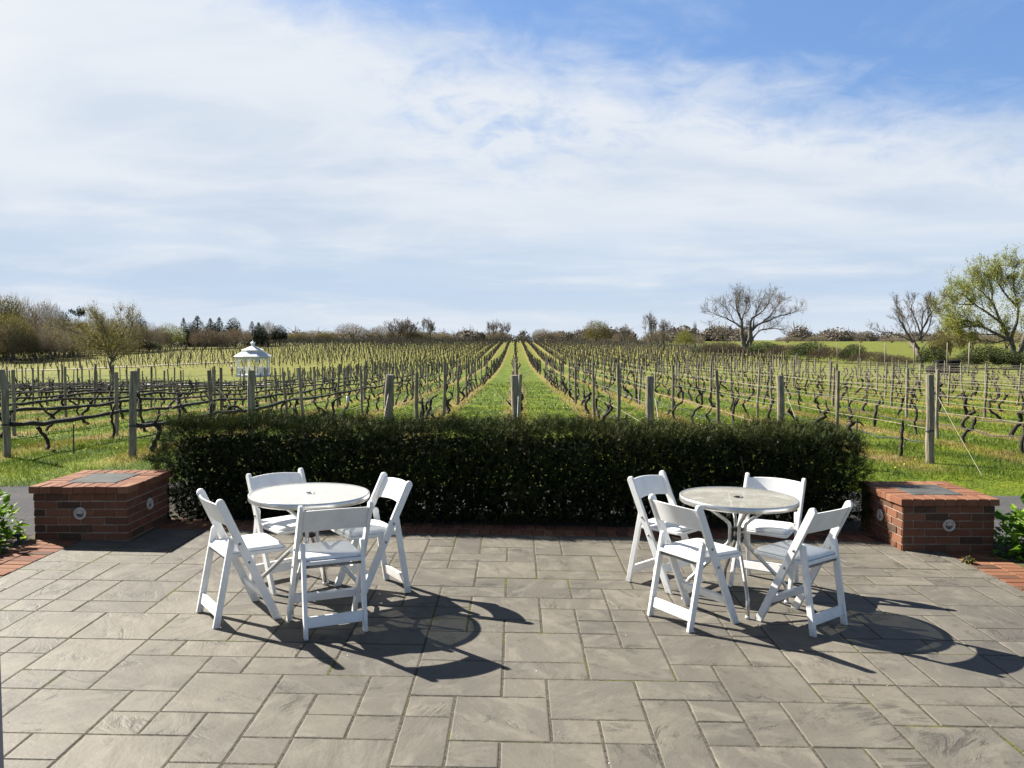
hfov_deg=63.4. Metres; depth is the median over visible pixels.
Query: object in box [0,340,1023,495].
ground
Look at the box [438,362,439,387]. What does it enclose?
vineyard post
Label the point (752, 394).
grapevine
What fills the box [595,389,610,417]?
grapevine
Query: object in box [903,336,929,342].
woodland tree
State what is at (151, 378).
trellis wires
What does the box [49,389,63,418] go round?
grapevine
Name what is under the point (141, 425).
bird netting
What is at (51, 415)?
grapevine
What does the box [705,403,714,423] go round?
grapevine
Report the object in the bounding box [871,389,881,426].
grapevine
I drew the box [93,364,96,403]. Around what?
vineyard post
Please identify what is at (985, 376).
vineyard post
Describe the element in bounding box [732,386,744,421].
grapevine
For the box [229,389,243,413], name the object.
grapevine
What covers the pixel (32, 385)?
vineyard post
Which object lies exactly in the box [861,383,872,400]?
grapevine
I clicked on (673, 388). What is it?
vineyard post
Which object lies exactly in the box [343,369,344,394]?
vineyard post
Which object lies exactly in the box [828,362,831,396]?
vineyard post
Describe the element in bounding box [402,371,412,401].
grapevine
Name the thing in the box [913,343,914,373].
fence post
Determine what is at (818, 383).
grapevine
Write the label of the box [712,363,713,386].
vineyard post
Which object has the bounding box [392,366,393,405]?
vineyard post
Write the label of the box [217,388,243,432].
grapevine
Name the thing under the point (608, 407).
grapevine
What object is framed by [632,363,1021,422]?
trellis wires
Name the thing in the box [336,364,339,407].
vineyard post
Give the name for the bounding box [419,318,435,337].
bare tree
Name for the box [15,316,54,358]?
woodland tree
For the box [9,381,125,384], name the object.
bird netting
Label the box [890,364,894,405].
vineyard post
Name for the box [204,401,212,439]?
grapevine
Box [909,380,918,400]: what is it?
grapevine
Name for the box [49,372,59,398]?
grapevine
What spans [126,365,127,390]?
vineyard post
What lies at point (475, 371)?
vineyard post
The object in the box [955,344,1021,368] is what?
bush
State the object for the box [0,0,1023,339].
sky
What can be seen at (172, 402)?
grapevine
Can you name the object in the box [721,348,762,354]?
bush
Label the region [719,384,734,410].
grapevine
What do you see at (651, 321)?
bare tree
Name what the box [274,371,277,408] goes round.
vineyard post
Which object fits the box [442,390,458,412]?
grapevine
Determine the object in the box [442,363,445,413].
vineyard post
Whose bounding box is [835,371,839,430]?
vineyard post
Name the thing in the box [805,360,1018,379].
trellis wires
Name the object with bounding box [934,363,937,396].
vineyard post
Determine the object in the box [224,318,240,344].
evergreen tree
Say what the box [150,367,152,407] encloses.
vineyard post
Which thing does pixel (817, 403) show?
grapevine
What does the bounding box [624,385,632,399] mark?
grapevine
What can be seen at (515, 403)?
vineyard post
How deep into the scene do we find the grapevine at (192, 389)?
28.17 m
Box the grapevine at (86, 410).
[80,397,96,423]
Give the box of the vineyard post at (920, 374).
[919,364,921,387]
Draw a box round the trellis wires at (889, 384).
[708,362,1017,394]
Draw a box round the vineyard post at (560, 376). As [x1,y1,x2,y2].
[560,363,561,390]
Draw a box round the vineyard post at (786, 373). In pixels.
[785,362,787,391]
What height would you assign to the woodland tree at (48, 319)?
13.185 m
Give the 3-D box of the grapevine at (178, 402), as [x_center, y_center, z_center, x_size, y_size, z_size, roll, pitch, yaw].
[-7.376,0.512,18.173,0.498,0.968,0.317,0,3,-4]
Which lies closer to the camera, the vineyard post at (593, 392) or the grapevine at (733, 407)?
the grapevine at (733, 407)
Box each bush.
[29,337,49,356]
[61,337,83,355]
[75,335,104,354]
[85,337,110,353]
[109,335,136,353]
[128,338,152,351]
[134,339,162,351]
[689,344,723,354]
[700,341,743,353]
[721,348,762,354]
[746,340,783,357]
[764,343,803,358]
[786,341,830,360]
[806,346,848,361]
[839,343,866,363]
[841,351,891,364]
[871,354,918,367]
[915,345,950,368]
[949,356,985,366]
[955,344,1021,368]
[991,350,1023,368]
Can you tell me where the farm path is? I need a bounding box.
[5,361,240,370]
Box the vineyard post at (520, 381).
[518,374,522,417]
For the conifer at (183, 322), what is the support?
on the ground at (995, 485)
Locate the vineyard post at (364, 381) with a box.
[363,365,365,399]
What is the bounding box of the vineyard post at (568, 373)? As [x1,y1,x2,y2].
[568,361,569,395]
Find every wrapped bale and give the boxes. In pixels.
[925,366,945,372]
[934,360,948,365]
[943,366,959,372]
[948,360,960,365]
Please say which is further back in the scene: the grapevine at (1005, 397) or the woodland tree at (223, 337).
the woodland tree at (223, 337)
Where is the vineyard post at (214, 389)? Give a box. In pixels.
[213,366,215,409]
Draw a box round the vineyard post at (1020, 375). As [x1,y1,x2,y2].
[1017,363,1022,405]
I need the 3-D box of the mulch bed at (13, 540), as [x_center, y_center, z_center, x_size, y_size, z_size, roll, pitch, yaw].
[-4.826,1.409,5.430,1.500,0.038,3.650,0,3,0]
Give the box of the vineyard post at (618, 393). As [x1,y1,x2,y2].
[617,364,620,435]
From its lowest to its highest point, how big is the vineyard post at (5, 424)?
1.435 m
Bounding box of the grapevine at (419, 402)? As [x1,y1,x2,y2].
[418,379,449,415]
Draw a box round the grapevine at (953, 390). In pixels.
[948,369,955,392]
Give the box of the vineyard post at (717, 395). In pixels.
[715,370,719,424]
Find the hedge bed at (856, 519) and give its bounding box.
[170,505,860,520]
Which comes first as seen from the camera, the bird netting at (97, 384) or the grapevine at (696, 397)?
the grapevine at (696, 397)
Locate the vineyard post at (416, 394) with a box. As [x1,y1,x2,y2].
[414,372,418,433]
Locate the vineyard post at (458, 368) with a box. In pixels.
[456,366,459,404]
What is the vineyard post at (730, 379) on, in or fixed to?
on the ground at (995, 485)
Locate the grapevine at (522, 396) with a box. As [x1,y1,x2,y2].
[509,380,526,411]
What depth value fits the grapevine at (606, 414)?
16.45 m
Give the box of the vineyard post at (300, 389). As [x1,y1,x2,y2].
[297,368,304,436]
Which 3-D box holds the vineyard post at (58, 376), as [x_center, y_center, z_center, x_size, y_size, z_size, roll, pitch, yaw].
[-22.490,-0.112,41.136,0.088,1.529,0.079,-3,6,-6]
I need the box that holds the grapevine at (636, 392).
[626,371,644,402]
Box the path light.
[13,533,22,541]
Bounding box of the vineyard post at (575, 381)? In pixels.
[574,367,576,403]
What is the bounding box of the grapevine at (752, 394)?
[746,373,766,401]
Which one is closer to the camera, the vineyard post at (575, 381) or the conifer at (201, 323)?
the vineyard post at (575, 381)
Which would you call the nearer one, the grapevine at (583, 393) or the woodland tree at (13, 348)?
the grapevine at (583, 393)
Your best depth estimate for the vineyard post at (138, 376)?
20.44 m
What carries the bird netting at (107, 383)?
attached to the vineyard post
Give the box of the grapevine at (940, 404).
[939,384,945,411]
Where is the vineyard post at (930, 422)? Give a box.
[925,374,934,463]
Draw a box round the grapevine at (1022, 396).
[1019,383,1023,405]
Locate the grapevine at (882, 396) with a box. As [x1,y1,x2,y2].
[880,386,886,403]
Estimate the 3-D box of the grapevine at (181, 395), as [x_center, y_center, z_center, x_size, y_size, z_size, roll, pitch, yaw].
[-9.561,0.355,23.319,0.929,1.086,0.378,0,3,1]
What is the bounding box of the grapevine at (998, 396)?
[992,381,1005,402]
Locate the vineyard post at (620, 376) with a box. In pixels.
[620,363,621,391]
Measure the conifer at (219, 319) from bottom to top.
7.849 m
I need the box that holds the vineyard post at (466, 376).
[465,362,466,395]
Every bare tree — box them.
[383,320,404,339]
[391,317,420,337]
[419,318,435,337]
[486,319,500,339]
[496,320,510,338]
[615,324,632,344]
[642,312,657,345]
[657,318,669,342]
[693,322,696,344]
[700,279,808,351]
[856,334,865,342]
[866,288,953,367]
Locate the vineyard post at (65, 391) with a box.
[64,367,66,416]
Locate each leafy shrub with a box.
[0,489,31,547]
[988,494,1023,560]
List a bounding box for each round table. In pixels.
[248,482,369,617]
[679,486,799,618]
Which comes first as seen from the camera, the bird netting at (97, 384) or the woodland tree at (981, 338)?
the bird netting at (97, 384)
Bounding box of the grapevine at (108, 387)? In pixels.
[90,369,112,405]
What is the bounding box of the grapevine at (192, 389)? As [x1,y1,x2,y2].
[184,373,193,402]
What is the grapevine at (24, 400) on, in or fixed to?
on the ground at (995, 485)
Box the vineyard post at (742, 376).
[741,362,743,391]
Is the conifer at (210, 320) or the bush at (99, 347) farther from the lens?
the conifer at (210, 320)
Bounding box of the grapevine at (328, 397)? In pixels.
[325,384,332,408]
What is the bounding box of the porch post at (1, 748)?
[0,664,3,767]
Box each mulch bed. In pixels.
[0,534,33,546]
[1003,553,1023,562]
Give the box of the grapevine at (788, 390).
[785,379,790,398]
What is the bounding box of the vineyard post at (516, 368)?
[515,363,517,374]
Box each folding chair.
[196,488,286,628]
[246,468,328,594]
[286,501,372,640]
[331,472,411,602]
[626,470,703,593]
[647,494,741,632]
[728,473,805,588]
[754,500,852,636]
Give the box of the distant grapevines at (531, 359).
[0,338,821,382]
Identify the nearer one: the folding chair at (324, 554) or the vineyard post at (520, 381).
the folding chair at (324, 554)
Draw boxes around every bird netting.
[0,376,381,415]
[0,377,354,406]
[0,378,328,399]
[0,379,297,395]
[0,380,274,392]
[0,381,247,389]
[9,380,188,386]
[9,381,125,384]
[9,381,166,384]
[10,375,410,426]
[16,381,206,386]
[136,374,436,427]
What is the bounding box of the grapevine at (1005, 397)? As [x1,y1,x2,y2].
[998,392,1011,411]
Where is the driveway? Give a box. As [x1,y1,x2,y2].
[0,482,1023,552]
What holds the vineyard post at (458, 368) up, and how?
on the ground at (995, 485)
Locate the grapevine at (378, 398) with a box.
[374,388,383,410]
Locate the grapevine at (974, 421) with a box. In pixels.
[961,415,978,443]
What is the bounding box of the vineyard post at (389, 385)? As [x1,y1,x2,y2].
[384,374,393,446]
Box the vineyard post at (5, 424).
[0,369,10,456]
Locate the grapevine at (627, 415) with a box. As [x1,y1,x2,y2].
[617,402,645,431]
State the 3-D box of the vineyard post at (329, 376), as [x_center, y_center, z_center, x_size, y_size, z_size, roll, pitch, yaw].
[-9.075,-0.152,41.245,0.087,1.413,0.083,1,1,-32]
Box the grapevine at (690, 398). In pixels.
[688,370,703,400]
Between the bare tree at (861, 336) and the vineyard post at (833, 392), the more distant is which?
the bare tree at (861, 336)
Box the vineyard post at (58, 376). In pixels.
[57,366,59,393]
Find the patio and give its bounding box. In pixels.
[0,529,1023,767]
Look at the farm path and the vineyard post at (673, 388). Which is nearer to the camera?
the vineyard post at (673, 388)
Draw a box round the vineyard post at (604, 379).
[603,365,604,390]
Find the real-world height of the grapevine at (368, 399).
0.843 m
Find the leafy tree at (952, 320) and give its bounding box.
[923,242,1023,366]
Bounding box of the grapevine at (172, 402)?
[167,384,181,406]
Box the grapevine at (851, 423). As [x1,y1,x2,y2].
[818,401,863,440]
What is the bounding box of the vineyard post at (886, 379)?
[884,363,887,396]
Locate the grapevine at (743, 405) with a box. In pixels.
[741,400,748,415]
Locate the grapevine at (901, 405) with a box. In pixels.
[893,384,905,415]
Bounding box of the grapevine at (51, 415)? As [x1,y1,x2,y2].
[31,400,54,430]
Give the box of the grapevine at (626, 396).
[621,372,627,397]
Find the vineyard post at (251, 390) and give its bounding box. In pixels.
[247,370,254,458]
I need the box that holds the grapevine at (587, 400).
[581,378,596,413]
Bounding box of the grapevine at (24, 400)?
[21,381,31,402]
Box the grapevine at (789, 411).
[787,406,794,419]
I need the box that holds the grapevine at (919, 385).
[910,376,922,395]
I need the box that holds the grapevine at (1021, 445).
[1019,423,1023,454]
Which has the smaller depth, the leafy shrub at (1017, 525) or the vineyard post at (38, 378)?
the leafy shrub at (1017, 525)
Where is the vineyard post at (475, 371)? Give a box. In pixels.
[473,361,477,386]
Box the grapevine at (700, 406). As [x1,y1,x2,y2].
[690,376,702,421]
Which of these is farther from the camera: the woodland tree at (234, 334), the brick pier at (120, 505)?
the woodland tree at (234, 334)
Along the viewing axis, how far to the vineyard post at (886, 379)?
30.48 m
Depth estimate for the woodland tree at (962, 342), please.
128.43 m
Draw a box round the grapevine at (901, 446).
[899,420,910,456]
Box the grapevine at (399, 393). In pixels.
[395,383,401,404]
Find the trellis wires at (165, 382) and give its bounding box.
[15,370,342,387]
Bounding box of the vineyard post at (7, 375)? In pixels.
[6,367,8,386]
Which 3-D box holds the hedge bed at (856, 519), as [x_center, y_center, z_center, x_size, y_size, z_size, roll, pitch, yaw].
[0.037,1.345,8.279,7.200,0.148,0.710,0,3,0]
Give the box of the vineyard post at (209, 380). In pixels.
[207,370,213,411]
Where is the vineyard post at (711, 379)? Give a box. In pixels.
[710,362,711,405]
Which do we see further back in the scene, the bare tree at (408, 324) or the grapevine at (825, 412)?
the bare tree at (408, 324)
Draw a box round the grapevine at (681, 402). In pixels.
[671,378,683,416]
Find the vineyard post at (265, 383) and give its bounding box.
[264,367,266,402]
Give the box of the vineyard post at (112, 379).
[111,365,113,400]
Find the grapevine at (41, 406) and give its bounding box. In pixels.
[34,376,48,411]
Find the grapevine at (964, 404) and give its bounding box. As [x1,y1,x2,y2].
[953,380,969,414]
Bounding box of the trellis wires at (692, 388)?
[571,363,774,421]
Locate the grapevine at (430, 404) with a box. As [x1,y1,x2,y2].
[426,394,437,420]
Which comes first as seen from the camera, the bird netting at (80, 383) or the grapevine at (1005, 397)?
the grapevine at (1005, 397)
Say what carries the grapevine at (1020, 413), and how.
on the ground at (995, 485)
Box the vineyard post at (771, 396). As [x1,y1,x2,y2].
[770,369,772,402]
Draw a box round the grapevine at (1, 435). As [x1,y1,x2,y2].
[0,397,15,437]
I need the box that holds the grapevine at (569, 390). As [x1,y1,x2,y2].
[568,380,579,399]
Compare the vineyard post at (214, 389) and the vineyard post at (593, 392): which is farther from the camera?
the vineyard post at (214, 389)
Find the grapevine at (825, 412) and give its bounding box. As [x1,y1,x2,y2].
[811,395,830,435]
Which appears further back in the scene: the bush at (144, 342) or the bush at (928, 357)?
the bush at (144, 342)
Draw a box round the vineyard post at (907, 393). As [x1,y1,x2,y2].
[905,368,908,417]
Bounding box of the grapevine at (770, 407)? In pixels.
[767,397,774,420]
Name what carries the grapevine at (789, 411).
on the ground at (995, 485)
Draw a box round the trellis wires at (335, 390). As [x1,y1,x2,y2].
[256,367,456,404]
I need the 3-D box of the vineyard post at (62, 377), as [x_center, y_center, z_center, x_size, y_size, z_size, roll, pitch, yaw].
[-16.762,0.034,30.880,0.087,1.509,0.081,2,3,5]
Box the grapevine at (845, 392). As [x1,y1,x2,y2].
[840,371,866,399]
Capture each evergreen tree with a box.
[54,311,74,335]
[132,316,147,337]
[182,322,203,346]
[200,322,223,345]
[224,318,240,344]
[251,325,268,346]
[269,323,288,345]
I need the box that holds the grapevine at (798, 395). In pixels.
[792,379,800,411]
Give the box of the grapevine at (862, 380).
[853,375,864,394]
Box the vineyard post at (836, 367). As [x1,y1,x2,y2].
[835,364,837,406]
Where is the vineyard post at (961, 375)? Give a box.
[960,363,962,388]
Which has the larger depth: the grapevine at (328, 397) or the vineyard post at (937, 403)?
the grapevine at (328, 397)
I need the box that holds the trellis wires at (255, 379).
[137,367,435,404]
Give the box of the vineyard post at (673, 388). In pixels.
[671,365,674,416]
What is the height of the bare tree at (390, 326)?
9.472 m
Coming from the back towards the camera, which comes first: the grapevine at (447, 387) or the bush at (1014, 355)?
the bush at (1014, 355)
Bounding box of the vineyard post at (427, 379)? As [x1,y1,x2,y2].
[427,364,428,392]
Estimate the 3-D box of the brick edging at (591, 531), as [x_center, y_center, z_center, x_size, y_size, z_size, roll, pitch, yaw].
[0.009,1.377,7.715,7.202,0.052,0.394,1,3,0]
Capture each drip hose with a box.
[137,385,398,437]
[261,384,434,436]
[405,383,476,432]
[597,383,731,426]
[642,383,924,442]
[687,383,1020,437]
[736,385,1021,423]
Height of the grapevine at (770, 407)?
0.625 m
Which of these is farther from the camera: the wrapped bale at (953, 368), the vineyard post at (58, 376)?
the wrapped bale at (953, 368)
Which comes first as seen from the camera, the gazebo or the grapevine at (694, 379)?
the grapevine at (694, 379)
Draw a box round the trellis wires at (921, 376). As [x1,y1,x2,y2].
[773,361,1022,382]
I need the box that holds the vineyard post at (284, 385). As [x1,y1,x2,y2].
[282,372,287,414]
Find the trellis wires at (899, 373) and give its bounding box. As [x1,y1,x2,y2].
[736,361,1019,389]
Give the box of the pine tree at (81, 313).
[66,306,86,328]
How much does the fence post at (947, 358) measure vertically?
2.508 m
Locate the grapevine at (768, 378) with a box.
[763,368,774,404]
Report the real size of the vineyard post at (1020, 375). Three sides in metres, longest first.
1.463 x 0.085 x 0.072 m
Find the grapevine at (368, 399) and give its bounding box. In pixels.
[363,390,371,414]
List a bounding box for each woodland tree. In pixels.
[0,292,27,357]
[0,309,37,361]
[0,322,36,361]
[5,295,40,355]
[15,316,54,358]
[24,298,59,353]
[32,323,72,359]
[36,304,72,356]
[53,324,88,357]
[68,316,93,342]
[78,313,109,333]
[97,317,127,340]
[118,318,145,351]
[136,322,162,349]
[150,324,172,348]
[160,323,186,348]
[187,325,224,348]
[210,330,233,348]
[222,327,252,347]
[261,321,279,341]
[285,332,306,340]
[298,330,322,341]
[316,330,335,340]
[331,323,372,340]
[368,325,392,339]
[386,326,421,339]
[403,331,430,339]
[430,332,453,341]
[485,331,510,338]
[532,329,554,339]
[546,331,565,340]
[582,319,612,342]
[608,333,637,342]
[642,329,673,344]
[675,329,694,345]
[689,334,706,344]
[774,336,802,342]
[804,335,828,341]
[877,338,907,342]
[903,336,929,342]
[927,330,951,352]
[932,326,968,355]
[952,331,996,348]
[984,329,1022,348]
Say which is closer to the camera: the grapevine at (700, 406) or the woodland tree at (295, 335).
the grapevine at (700, 406)
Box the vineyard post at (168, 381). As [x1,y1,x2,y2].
[167,369,169,396]
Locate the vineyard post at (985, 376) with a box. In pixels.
[984,363,986,395]
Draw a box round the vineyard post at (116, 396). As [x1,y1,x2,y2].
[114,372,118,435]
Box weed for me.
[961,555,977,564]
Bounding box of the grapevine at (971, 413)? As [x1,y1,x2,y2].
[961,405,975,427]
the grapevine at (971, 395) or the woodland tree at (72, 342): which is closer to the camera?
the grapevine at (971, 395)
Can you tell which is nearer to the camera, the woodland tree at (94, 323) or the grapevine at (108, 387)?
the grapevine at (108, 387)
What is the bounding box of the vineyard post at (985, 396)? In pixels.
[983,374,988,418]
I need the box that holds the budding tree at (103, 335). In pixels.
[40,296,153,378]
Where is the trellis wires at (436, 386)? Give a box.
[395,364,485,403]
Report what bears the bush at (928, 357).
on the ground at (995, 485)
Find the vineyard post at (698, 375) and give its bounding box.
[697,363,699,391]
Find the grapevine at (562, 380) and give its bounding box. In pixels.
[561,378,566,394]
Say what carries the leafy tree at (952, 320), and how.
on the ground at (995, 485)
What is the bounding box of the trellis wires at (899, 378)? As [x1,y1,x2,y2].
[747,361,1021,385]
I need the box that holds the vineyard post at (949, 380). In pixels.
[947,366,950,404]
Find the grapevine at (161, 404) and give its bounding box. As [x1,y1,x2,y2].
[157,392,164,414]
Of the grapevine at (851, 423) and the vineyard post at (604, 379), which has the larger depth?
the vineyard post at (604, 379)
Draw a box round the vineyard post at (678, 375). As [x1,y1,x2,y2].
[678,362,679,395]
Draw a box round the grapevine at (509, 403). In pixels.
[493,385,525,419]
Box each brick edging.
[0,539,79,576]
[153,519,884,541]
[943,551,1023,590]
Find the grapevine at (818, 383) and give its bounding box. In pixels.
[803,371,825,395]
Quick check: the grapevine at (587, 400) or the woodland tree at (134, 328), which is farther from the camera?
the woodland tree at (134, 328)
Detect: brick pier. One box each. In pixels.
[28,470,172,540]
[858,481,999,551]
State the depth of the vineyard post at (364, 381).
30.61 m
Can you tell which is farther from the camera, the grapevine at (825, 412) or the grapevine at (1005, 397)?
the grapevine at (1005, 397)
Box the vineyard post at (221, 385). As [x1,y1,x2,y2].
[219,367,222,414]
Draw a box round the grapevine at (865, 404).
[862,389,868,410]
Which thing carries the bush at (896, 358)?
on the ground at (995, 485)
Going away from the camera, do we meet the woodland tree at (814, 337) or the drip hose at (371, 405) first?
the drip hose at (371, 405)
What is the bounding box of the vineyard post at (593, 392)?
[592,362,595,415]
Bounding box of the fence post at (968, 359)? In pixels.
[967,343,969,375]
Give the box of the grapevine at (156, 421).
[140,397,191,452]
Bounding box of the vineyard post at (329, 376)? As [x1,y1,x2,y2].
[329,367,330,391]
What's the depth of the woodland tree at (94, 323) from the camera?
189.34 m
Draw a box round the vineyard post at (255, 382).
[254,366,257,396]
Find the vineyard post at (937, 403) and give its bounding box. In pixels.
[935,369,939,437]
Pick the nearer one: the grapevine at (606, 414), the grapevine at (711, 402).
the grapevine at (606, 414)
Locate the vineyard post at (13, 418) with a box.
[11,370,16,435]
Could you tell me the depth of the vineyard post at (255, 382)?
35.67 m
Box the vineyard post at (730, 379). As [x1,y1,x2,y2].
[730,365,731,398]
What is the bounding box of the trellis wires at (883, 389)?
[687,362,1022,402]
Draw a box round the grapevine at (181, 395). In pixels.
[158,380,187,412]
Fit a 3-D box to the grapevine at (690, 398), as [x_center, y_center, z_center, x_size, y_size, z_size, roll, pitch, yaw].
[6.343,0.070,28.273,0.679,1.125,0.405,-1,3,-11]
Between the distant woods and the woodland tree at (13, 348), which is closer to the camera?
the woodland tree at (13, 348)
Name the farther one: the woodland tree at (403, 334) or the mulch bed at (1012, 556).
the woodland tree at (403, 334)
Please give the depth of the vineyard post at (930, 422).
11.98 m
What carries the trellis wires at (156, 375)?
attached to the vineyard post
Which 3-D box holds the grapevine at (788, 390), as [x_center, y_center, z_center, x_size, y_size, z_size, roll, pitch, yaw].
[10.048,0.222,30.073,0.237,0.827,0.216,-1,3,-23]
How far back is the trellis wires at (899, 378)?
37.66 m
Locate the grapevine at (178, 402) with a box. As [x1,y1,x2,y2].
[163,385,183,424]
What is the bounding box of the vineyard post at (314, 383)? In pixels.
[313,367,316,400]
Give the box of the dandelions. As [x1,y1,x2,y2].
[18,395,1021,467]
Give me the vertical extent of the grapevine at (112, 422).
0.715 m
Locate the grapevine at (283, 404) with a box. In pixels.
[280,388,287,414]
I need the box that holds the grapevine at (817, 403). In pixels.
[813,389,821,414]
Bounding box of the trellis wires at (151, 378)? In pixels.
[13,366,407,402]
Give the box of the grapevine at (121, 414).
[119,394,127,418]
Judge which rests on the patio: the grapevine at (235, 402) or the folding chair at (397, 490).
the folding chair at (397, 490)
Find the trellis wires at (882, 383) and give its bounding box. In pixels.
[660,362,1023,410]
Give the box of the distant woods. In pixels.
[127,321,1022,341]
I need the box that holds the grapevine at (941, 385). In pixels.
[919,371,946,397]
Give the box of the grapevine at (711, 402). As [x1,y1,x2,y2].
[702,371,715,406]
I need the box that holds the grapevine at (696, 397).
[695,382,705,402]
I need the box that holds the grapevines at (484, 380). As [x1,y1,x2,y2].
[8,364,1023,393]
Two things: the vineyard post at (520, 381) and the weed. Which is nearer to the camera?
the weed
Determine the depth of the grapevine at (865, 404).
23.17 m
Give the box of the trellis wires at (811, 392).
[613,363,925,427]
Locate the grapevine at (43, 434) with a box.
[33,412,59,449]
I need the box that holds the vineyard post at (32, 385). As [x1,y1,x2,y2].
[32,368,33,406]
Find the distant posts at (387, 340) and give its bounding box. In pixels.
[3,335,830,381]
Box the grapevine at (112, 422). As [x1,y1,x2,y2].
[110,404,119,438]
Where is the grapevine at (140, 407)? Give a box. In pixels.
[127,376,145,431]
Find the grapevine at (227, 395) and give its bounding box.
[223,388,233,407]
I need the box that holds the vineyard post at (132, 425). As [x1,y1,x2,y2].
[128,371,136,457]
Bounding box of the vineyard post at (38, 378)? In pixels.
[37,366,39,395]
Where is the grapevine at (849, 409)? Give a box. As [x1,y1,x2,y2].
[841,383,865,419]
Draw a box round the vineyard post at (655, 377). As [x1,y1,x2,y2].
[654,363,655,387]
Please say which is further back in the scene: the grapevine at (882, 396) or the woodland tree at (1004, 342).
the woodland tree at (1004, 342)
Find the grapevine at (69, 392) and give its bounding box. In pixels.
[67,384,79,408]
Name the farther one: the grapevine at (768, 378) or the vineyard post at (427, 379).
the vineyard post at (427, 379)
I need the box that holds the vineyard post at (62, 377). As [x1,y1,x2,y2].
[61,365,62,393]
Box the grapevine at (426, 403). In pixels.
[425,387,441,417]
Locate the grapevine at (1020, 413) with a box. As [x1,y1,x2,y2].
[1008,395,1023,435]
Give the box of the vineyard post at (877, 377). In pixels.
[876,362,878,391]
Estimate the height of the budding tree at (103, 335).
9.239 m
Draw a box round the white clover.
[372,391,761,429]
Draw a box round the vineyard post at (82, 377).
[81,366,83,395]
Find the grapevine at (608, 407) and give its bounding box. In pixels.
[604,386,613,421]
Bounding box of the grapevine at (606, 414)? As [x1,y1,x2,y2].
[598,398,621,421]
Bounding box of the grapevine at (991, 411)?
[988,392,1001,420]
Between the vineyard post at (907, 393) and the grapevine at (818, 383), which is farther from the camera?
the grapevine at (818, 383)
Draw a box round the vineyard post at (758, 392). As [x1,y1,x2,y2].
[756,367,760,416]
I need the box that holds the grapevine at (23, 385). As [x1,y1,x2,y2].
[10,377,29,399]
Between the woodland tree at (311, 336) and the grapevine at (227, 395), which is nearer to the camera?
the grapevine at (227, 395)
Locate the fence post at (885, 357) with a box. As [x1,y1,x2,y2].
[884,343,885,370]
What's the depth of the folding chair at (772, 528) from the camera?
6.05 m
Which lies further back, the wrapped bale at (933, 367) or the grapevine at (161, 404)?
the wrapped bale at (933, 367)
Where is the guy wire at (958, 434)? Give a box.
[936,394,981,474]
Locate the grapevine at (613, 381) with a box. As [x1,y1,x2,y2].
[607,367,614,392]
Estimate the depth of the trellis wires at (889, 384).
30.23 m
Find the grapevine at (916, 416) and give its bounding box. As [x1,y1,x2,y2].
[906,390,917,435]
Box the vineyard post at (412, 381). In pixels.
[411,367,413,397]
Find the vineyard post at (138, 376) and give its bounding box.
[137,368,139,417]
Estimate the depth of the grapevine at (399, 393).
26.50 m
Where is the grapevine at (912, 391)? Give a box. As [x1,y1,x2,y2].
[905,378,917,406]
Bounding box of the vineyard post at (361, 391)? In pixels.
[359,366,363,413]
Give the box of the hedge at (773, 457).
[144,404,876,528]
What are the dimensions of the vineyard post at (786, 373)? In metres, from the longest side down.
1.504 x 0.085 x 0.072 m
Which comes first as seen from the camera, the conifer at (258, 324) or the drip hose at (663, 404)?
the drip hose at (663, 404)
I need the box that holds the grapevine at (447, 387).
[442,364,464,410]
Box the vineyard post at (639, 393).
[638,366,641,404]
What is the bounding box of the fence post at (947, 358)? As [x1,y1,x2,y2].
[946,343,947,373]
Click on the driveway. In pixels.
(22, 496)
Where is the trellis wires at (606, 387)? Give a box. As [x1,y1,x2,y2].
[549,363,643,419]
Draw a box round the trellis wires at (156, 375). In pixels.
[0,367,378,394]
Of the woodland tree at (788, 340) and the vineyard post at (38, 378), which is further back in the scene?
the woodland tree at (788, 340)
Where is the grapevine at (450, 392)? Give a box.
[447,384,453,406]
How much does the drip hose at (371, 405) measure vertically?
0.760 m
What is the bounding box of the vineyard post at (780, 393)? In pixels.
[776,375,784,431]
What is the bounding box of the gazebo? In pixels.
[233,340,271,376]
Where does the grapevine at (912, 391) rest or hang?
on the ground at (995, 485)
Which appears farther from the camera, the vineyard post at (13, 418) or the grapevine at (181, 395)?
the grapevine at (181, 395)
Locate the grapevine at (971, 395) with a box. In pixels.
[970,384,979,400]
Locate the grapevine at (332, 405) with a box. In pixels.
[330,396,341,416]
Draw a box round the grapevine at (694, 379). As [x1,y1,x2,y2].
[684,373,696,390]
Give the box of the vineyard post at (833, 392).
[832,368,834,406]
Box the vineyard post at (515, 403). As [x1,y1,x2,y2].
[510,375,519,446]
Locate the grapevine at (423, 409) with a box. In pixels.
[412,388,425,438]
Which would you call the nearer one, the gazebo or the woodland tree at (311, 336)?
the gazebo
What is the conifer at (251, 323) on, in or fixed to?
on the ground at (995, 485)
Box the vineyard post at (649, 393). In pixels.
[646,376,653,453]
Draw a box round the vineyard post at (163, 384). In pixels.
[163,371,164,397]
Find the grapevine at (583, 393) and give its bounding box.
[578,379,591,409]
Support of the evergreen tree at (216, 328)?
on the ground at (995, 485)
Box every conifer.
[173,316,212,346]
[173,318,193,345]
[200,318,222,346]
[207,317,234,345]
[238,321,263,345]
[246,322,271,345]
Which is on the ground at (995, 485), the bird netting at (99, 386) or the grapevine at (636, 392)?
the grapevine at (636, 392)

